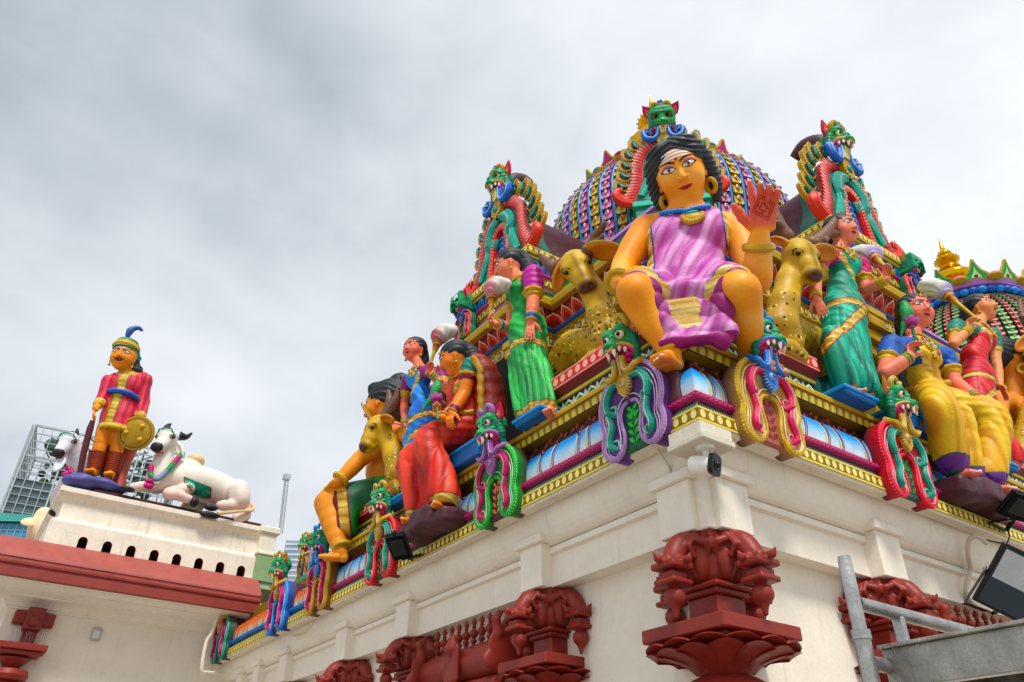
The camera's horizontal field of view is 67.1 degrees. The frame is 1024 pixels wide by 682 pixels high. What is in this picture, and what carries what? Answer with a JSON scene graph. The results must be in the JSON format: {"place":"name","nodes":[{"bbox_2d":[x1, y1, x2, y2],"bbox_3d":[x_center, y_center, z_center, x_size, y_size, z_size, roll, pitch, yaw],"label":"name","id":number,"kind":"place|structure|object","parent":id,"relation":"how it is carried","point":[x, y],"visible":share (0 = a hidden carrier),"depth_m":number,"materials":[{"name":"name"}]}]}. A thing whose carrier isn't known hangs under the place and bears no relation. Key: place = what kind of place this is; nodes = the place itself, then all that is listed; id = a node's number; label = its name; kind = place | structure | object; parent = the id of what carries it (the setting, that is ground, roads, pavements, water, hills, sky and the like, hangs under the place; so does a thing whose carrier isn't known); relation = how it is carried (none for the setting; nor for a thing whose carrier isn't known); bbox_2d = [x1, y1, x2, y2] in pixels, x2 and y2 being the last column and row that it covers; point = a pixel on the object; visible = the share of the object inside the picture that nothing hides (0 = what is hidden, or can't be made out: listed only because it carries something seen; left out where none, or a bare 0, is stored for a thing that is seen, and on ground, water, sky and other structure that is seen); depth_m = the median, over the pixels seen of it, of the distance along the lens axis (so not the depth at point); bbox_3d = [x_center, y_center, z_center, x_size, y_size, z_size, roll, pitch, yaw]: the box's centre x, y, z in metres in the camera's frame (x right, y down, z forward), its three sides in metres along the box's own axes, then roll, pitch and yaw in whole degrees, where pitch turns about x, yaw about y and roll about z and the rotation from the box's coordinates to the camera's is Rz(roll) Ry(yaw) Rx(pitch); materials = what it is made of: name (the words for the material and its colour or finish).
{"place":"outdoors","nodes":[
{"label":"outdoors","id":0,"kind":"place"},
{"bbox_2d":[0,513,33,538],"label":"office building","id":1,"kind":"structure","parent":0,"point":[11,524],"depth_m":150.11,"materials":[{"name":"teal glass"}]},
{"bbox_2d":[0,424,184,514],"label":"lattice tower","id":2,"kind":"structure","parent":0,"point":[24,494],"depth_m":217.70,"materials":[{"name":"metal"}]},
{"bbox_2d":[279,473,290,533],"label":"crane mast","id":3,"kind":"object","parent":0,"point":[286,477],"visible":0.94,"depth_m":120.09,"materials":[{"name":"metal"}]},
{"bbox_2d":[284,540,331,580],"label":"office block","id":4,"kind":"structure","parent":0,"point":[291,548],"depth_m":190.94,"materials":[{"name":"white glass"}]},
{"bbox_2d":[0,0,1023,603],"label":"sky","id":5,"kind":"structure","parent":0,"point":[281,196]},
{"bbox_2d":[837,555,1023,681],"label":"metal railing","id":6,"kind":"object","parent":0,"point":[957,652],"depth_m":2.56,"materials":[{"name":"metal"}]},
{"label":"ground","id":7,"kind":"structure","parent":0,"visible":0},
{"bbox_2d":[0,485,280,681],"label":"annexe building","id":8,"kind":"structure","parent":7,"relation":"on","point":[151,589],"depth_m":15.30,"materials":[{"name":"paint"}]},
{"bbox_2d":[9,598,48,644],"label":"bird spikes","id":9,"kind":"object","parent":8,"relation":"on","point":[30,631],"visible":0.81,"depth_m":14.10,"materials":[{"name":"grey metal"}]},
{"bbox_2d":[20,507,48,539],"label":"cow statue","id":10,"kind":"object","parent":8,"relation":"on","point":[33,524],"visible":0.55,"depth_m":17.99,"materials":[{"name":"paint"}]},
{"bbox_2d":[48,428,87,516],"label":"cow statue","id":11,"kind":"object","parent":8,"relation":"on","point":[67,449],"visible":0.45,"depth_m":16.42,"materials":[{"name":"paint"}]},
{"bbox_2d":[90,627,101,640],"bbox_3d":[-8.060,5.677,14.954,0.170,0.240,0.095,21,-38,-28],"label":"switch box","id":12,"kind":"object","parent":8,"relation":"attached to","point":[96,632],"visible":1,"depth_m":14.92,"materials":[{"name":"grey plastic"}]},
{"bbox_2d":[61,326,152,493],"bbox_3d":[-8.695,1.506,17.096,1.286,4.042,1.010,21,-38,-28],"label":"guard statue","id":13,"kind":"object","parent":8,"relation":"on","point":[122,396],"visible":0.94,"depth_m":16.78,"materials":[{"name":"paint"}]},
{"bbox_2d":[77,420,94,472],"bbox_3d":[-8.900,2.230,16.088,0.139,1.208,0.267,-2,-33,4],"label":"staff","id":14,"kind":"object","parent":13,"relation":"attached to","point":[86,443],"visible":0.85,"depth_m":16.05,"materials":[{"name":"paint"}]},
{"bbox_2d":[117,416,154,450],"bbox_3d":[-8.160,2.002,16.757,0.764,0.747,0.276,1,-33,0],"label":"shield","id":15,"kind":"object","parent":13,"relation":"attached to","point":[138,433],"visible":1,"depth_m":16.69,"materials":[{"name":"paint"}]},
{"bbox_2d":[120,423,254,521],"bbox_3d":[-7.301,3.127,17.510,2.865,2.088,1.627,21,-38,-28],"label":"cow statue","id":16,"kind":"object","parent":8,"relation":"on","point":[191,481],"visible":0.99,"depth_m":17.09,"materials":[{"name":"paint"}]},
{"bbox_2d":[200,613,223,674],"bbox_3d":[-5.956,6.102,15.637,0.144,1.287,0.642,-13,-35,20],"label":"drain pipe","id":17,"kind":"object","parent":8,"relation":"attached to","point":[202,670],"visible":0.95,"depth_m":15.37,"materials":[{"name":"paint"}]},
{"bbox_2d":[215,202,1023,681],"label":"temple building","id":18,"kind":"structure","parent":7,"relation":"on","point":[593,526],"depth_m":8.07,"materials":[{"name":"paint"}]},
{"bbox_2d":[210,615,245,664],"bbox_3d":[-5.904,5.903,15.925,0.648,1.395,0.885,21,-38,-28],"label":"makara ornament","id":19,"kind":"object","parent":18,"relation":"attached to","point":[224,632],"visible":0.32,"depth_m":15.66,"materials":[{"name":"paint"}]},
{"bbox_2d":[265,550,305,636],"bbox_3d":[-4.057,4.465,13.671,0.655,1.407,0.885,21,-38,-28],"label":"makara ornament","id":20,"kind":"object","parent":18,"relation":"attached to","point":[284,590],"visible":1,"depth_m":13.53,"materials":[{"name":"paint"}]},
{"bbox_2d":[294,574,307,582],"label":"wing","id":21,"kind":"structure","parent":18,"relation":"on","point":[301,578],"depth_m":18.79,"materials":[{"name":"green paint"}]},
{"bbox_2d":[292,621,314,636],"bbox_3d":[-3.467,4.801,12.770,0.040,0.119,1.362,16,-36,-22],"label":"wall cable","id":22,"kind":"object","parent":18,"relation":"attached to","point":[306,630],"depth_m":12.60,"materials":[{"name":"paint"}]},
{"bbox_2d":[295,531,312,579],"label":"makara ornament","id":23,"kind":"object","parent":18,"relation":"attached to","point":[304,559],"visible":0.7,"depth_m":19.75,"materials":[{"name":"paint"}]},
{"bbox_2d":[304,523,345,616],"bbox_3d":[-3.033,3.671,12.422,0.654,1.410,0.885,21,-38,-28],"label":"makara ornament","id":24,"kind":"object","parent":18,"relation":"attached to","point":[322,578],"visible":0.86,"depth_m":12.25,"materials":[{"name":"paint"}]},
{"bbox_2d":[315,659,373,681],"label":"column","id":25,"kind":"structure","parent":18,"relation":"attached to","point":[353,670],"depth_m":11.30,"materials":[{"name":"red paint"}]},
{"bbox_2d":[314,372,411,562],"bbox_3d":[-2.118,1.799,12.705,1.485,3.611,1.960,21,-38,-28],"label":"seated statue","id":26,"kind":"object","parent":18,"relation":"on","point":[340,501],"visible":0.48,"depth_m":12.43,"materials":[{"name":"paint"}]},
{"bbox_2d":[359,386,402,495],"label":"deer statue","id":27,"kind":"object","parent":18,"relation":"on","point":[379,432],"visible":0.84,"depth_m":12.14,"materials":[{"name":"paint"}]},
{"bbox_2d":[364,480,404,586],"bbox_3d":[-1.780,2.701,10.895,0.652,1.411,0.885,21,-38,-28],"label":"makara ornament","id":28,"kind":"object","parent":18,"relation":"attached to","point":[381,564],"visible":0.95,"depth_m":10.78,"materials":[{"name":"paint"}]},
{"bbox_2d":[384,529,423,560],"bbox_3d":[-1.322,2.636,9.709,0.318,0.298,0.808,-9,-34,15],"label":"floodlight","id":29,"kind":"object","parent":18,"relation":"attached to","point":[398,544],"visible":1,"depth_m":9.51,"materials":[{"name":"black plastic"}]},
{"bbox_2d":[414,557,437,566],"bbox_3d":[-1.084,2.751,9.631,0.360,0.172,0.062,-14,-36,22],"label":"cable","id":30,"kind":"object","parent":29,"relation":"hanging from","point":[425,565],"visible":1,"depth_m":9.57,"materials":[{"name":"beige plastic"}]},
{"bbox_2d":[375,636,441,681],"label":"column","id":31,"kind":"structure","parent":18,"relation":"attached to","point":[401,653],"depth_m":9.93,"materials":[{"name":"red paint"}]},
{"bbox_2d":[400,336,449,447],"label":"woman statue","id":32,"kind":"object","parent":18,"relation":"on","point":[415,385],"visible":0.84,"depth_m":11.76,"materials":[{"name":"paint"}]},
{"bbox_2d":[425,323,458,374],"bbox_3d":[-1.009,0.120,11.320,0.390,0.869,0.339,21,-38,-28],"label":"fly whisk","id":33,"kind":"object","parent":32,"relation":"attached to","point":[443,333],"visible":1,"depth_m":11.36,"materials":[{"name":"paint"}]},
{"bbox_2d":[396,339,507,524],"bbox_3d":[-0.799,1.146,10.300,1.603,2.585,0.943,-26,-42,35],"label":"woman statue","id":34,"kind":"object","parent":18,"relation":"on","point":[425,471],"visible":0.9,"depth_m":10.10,"materials":[{"name":"paint"}]},
{"bbox_2d":[421,379,442,412],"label":"parrot statue","id":35,"kind":"object","parent":34,"relation":"attached to","point":[437,386],"visible":0.9,"depth_m":10.21,"materials":[{"name":"paint"}]},
{"bbox_2d":[430,392,442,419],"bbox_3d":[-1.005,0.881,10.114,0.167,0.417,0.177,-1,-33,3],"label":"lotus flower","id":36,"kind":"object","parent":34,"relation":"attached to","point":[436,397],"visible":0.91,"depth_m":10.13,"materials":[{"name":"paint"}]},
{"bbox_2d":[450,288,477,339],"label":"makara ornament","id":37,"kind":"object","parent":18,"relation":"on","point":[461,307],"visible":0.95,"depth_m":13.07,"materials":[{"name":"paint"}]},
{"bbox_2d":[406,609,523,681],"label":"window canopy","id":38,"kind":"object","parent":18,"relation":"attached to","point":[473,662],"visible":0.89,"depth_m":8.74,"materials":[{"name":"red paint"}]},
{"bbox_2d":[473,402,529,531],"bbox_3d":[-0.142,1.434,8.893,0.655,1.404,0.885,21,-38,-28],"label":"makara ornament","id":39,"kind":"object","parent":18,"relation":"attached to","point":[499,480],"visible":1,"depth_m":8.74,"materials":[{"name":"paint"}]},
{"bbox_2d":[488,247,557,425],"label":"woman statue","id":40,"kind":"object","parent":18,"relation":"on","point":[530,369],"visible":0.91,"depth_m":9.52,"materials":[{"name":"paint"}]},
{"bbox_2d":[483,276,511,328],"bbox_3d":[-0.192,-0.499,9.824,0.362,0.759,0.252,4,-33,-5],"label":"fly whisk","id":41,"kind":"object","parent":40,"relation":"attached to","point":[494,287],"visible":1,"depth_m":9.85,"materials":[{"name":"paint"}]},
{"bbox_2d":[465,160,584,293],"bbox_3d":[0.302,-1.940,13.744,1.878,2.566,2.243,21,-38,-28],"label":"gable dormer","id":42,"kind":"object","parent":18,"relation":"on","point":[515,220],"visible":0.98,"depth_m":13.27,"materials":[{"name":"paint"}]},
{"bbox_2d":[498,587,591,681],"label":"column","id":43,"kind":"structure","parent":18,"relation":"attached to","point":[539,620],"depth_m":7.76,"materials":[{"name":"red paint"}]},
{"bbox_2d":[537,221,619,376],"bbox_3d":[0.820,-0.308,9.411,1.017,1.872,1.933,1,-33,0],"label":"deer statue","id":44,"kind":"object","parent":18,"relation":"on","point":[576,269],"visible":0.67,"depth_m":9.11,"materials":[{"name":"paint"}]},
{"bbox_2d":[598,313,674,465],"bbox_3d":[1.149,0.432,7.319,0.655,1.408,0.885,21,-38,-28],"label":"makara ornament","id":45,"kind":"object","parent":18,"relation":"attached to","point":[635,414],"visible":0.99,"depth_m":7.17,"materials":[{"name":"paint"}]},
{"bbox_2d":[655,448,671,472],"bbox_3d":[1.389,1.086,6.981,0.114,0.282,0.364,-18,-38,27],"label":"wall cable","id":46,"kind":"object","parent":18,"relation":"attached to","point":[664,459],"depth_m":6.89,"materials":[{"name":"paint"}]},
{"bbox_2d":[553,97,788,242],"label":"temple dome","id":47,"kind":"structure","parent":18,"relation":"on","point":[590,206],"depth_m":14.31,"materials":[{"name":"paint"}]},
{"bbox_2d":[611,99,730,219],"bbox_3d":[2.724,-2.836,13.420,2.002,3.347,1.068,-6,-33,10],"label":"gable dormer","id":48,"kind":"object","parent":47,"relation":"on","point":[660,117],"visible":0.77,"depth_m":13.60,"materials":[{"name":"paint"}]},
{"bbox_2d":[603,134,787,403],"bbox_3d":[1.850,-0.789,7.859,1.800,3.398,1.245,-8,-34,13],"label":"seated statue","id":49,"kind":"object","parent":18,"relation":"on","point":[688,285],"visible":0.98,"depth_m":7.54,"materials":[{"name":"paint"}]},
{"bbox_2d":[667,420,735,476],"bbox_3d":[1.610,0.976,6.530,0.410,0.432,0.410,21,-38,-28],"label":"security camera","id":50,"kind":"object","parent":18,"relation":"attached to","point":[701,446],"visible":1,"depth_m":6.45,"materials":[{"name":"paint"}]},
{"bbox_2d":[642,528,802,681],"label":"column","id":51,"kind":"structure","parent":18,"relation":"attached to","point":[717,580],"depth_m":6.12,"materials":[{"name":"red paint"}]},
{"bbox_2d":[721,309,805,461],"bbox_3d":[2.322,0.392,7.231,0.885,1.411,0.646,21,-38,-28],"label":"makara ornament","id":52,"kind":"object","parent":18,"relation":"attached to","point":[761,397],"visible":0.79,"depth_m":7.02,"materials":[{"name":"paint"}]},
{"bbox_2d":[766,209,842,376],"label":"deer statue","id":53,"kind":"object","parent":18,"relation":"on","point":[801,260],"visible":0.62,"depth_m":8.82,"materials":[{"name":"paint"}]},
{"bbox_2d":[770,120,902,257],"bbox_3d":[5.107,-2.350,13.116,2.364,2.704,1.963,21,-38,-28],"label":"gable dormer","id":54,"kind":"object","parent":18,"relation":"on","point":[827,186],"visible":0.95,"depth_m":12.48,"materials":[{"name":"paint"}]},
{"bbox_2d":[809,213,892,396],"bbox_3d":[4.039,-0.437,9.366,1.522,2.983,0.688,15,-35,-20],"label":"woman statue","id":55,"kind":"object","parent":18,"relation":"on","point":[845,341],"visible":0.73,"depth_m":9.05,"materials":[{"name":"paint"}]},
{"bbox_2d":[850,244,894,274],"bbox_3d":[4.817,-1.011,10.171,0.369,0.864,0.700,10,-34,-14],"label":"fly whisk","id":56,"kind":"object","parent":55,"relation":"attached to","point":[872,254],"visible":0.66,"depth_m":10.26,"materials":[{"name":"paint"}]},
{"bbox_2d":[838,577,940,681],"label":"column","id":57,"kind":"structure","parent":18,"relation":"attached to","point":[904,593],"depth_m":7.40,"materials":[{"name":"red paint"}]},
{"bbox_2d":[859,375,937,511],"bbox_3d":[4.097,1.080,8.251,0.885,1.411,0.646,21,-38,-28],"label":"makara ornament","id":58,"kind":"object","parent":18,"relation":"attached to","point":[896,449],"visible":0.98,"depth_m":8.07,"materials":[{"name":"paint"}]},
{"bbox_2d":[898,251,926,297],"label":"makara ornament","id":59,"kind":"object","parent":18,"relation":"attached to","point":[912,270],"visible":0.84,"depth_m":12.08,"materials":[{"name":"paint"}]},
{"bbox_2d":[874,293,1017,493],"bbox_3d":[5.151,0.500,9.509,2.143,2.902,0.969,21,-38,-28],"label":"woman statue","id":60,"kind":"object","parent":18,"relation":"on","point":[969,430],"visible":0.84,"depth_m":9.06,"materials":[{"name":"paint"}]},
{"bbox_2d":[899,300,913,336],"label":"parrot statue","id":61,"kind":"object","parent":60,"relation":"attached to","point":[905,309],"visible":0.89,"depth_m":9.31,"materials":[{"name":"paint"}]},
{"bbox_2d":[902,315,919,350],"bbox_3d":[4.802,-0.081,9.198,0.188,0.470,0.195,21,-38,-28],"label":"lotus flower","id":62,"kind":"object","parent":60,"relation":"attached to","point":[911,321],"visible":0.99,"depth_m":9.22,"materials":[{"name":"paint"}]},
{"bbox_2d":[915,596,1009,637],"bbox_3d":[5.056,3.269,8.185,1.968,0.865,0.574,21,-38,-28],"label":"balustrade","id":63,"kind":"object","parent":18,"relation":"attached to","point":[944,611],"visible":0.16,"depth_m":8.28,"materials":[{"name":"red paint"}]},
{"bbox_2d":[925,239,1023,390],"bbox_3d":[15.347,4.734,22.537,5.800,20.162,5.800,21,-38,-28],"label":"temple dome","id":64,"kind":"structure","parent":18,"relation":"on","point":[1003,287],"depth_m":24.63,"materials":[{"name":"paint"}]},
{"bbox_2d":[963,534,989,613],"bbox_3d":[5.088,2.564,8.482,0.308,0.739,0.520,-2,-33,4],"label":"conduit","id":65,"kind":"object","parent":18,"relation":"attached to","point":[970,538],"visible":0.96,"depth_m":8.47,"materials":[{"name":"paint"}]},
{"bbox_2d":[945,293,1023,470],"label":"woman statue","id":66,"kind":"object","parent":18,"relation":"on","point":[981,374],"visible":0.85,"depth_m":11.05,"materials":[{"name":"paint"}]},
{"bbox_2d":[917,278,980,322],"bbox_3d":[6.455,-0.548,11.435,0.640,0.989,0.359,-17,-37,25],"label":"fly whisk","id":67,"kind":"object","parent":66,"relation":"attached to","point":[938,289],"visible":1,"depth_m":11.50,"materials":[{"name":"paint"}]},
{"bbox_2d":[962,542,1023,619],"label":"floodlight","id":68,"kind":"object","parent":18,"relation":"attached to","point":[1000,589],"visible":0.99,"depth_m":7.68,"materials":[{"name":"black plastic"}]},
{"bbox_2d":[986,529,1009,543],"bbox_3d":[5.391,2.173,8.521,0.252,0.100,0.199,-25,-41,34],"label":"black cable","id":69,"kind":"object","parent":18,"relation":"attached to","point":[1001,542],"visible":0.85,"depth_m":8.50,"materials":[{"name":"plastic"}]},
{"bbox_2d":[986,488,1023,531],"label":"floodlight","id":70,"kind":"object","parent":18,"relation":"attached to","point":[1011,506],"visible":0.99,"depth_m":8.44,"materials":[{"name":"black plastic"}]},
{"bbox_2d":[988,336,1023,427],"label":"seated statue","id":71,"kind":"object","parent":18,"relation":"on","point":[1013,365],"visible":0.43,"depth_m":12.81,"materials":[{"name":"paint"}]},
{"bbox_2d":[1013,299,1023,449],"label":"deer statue","id":72,"kind":"object","parent":18,"relation":"on","point":[1018,428],"visible":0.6,"depth_m":11.90,"materials":[{"name":"paint"}]}
]}

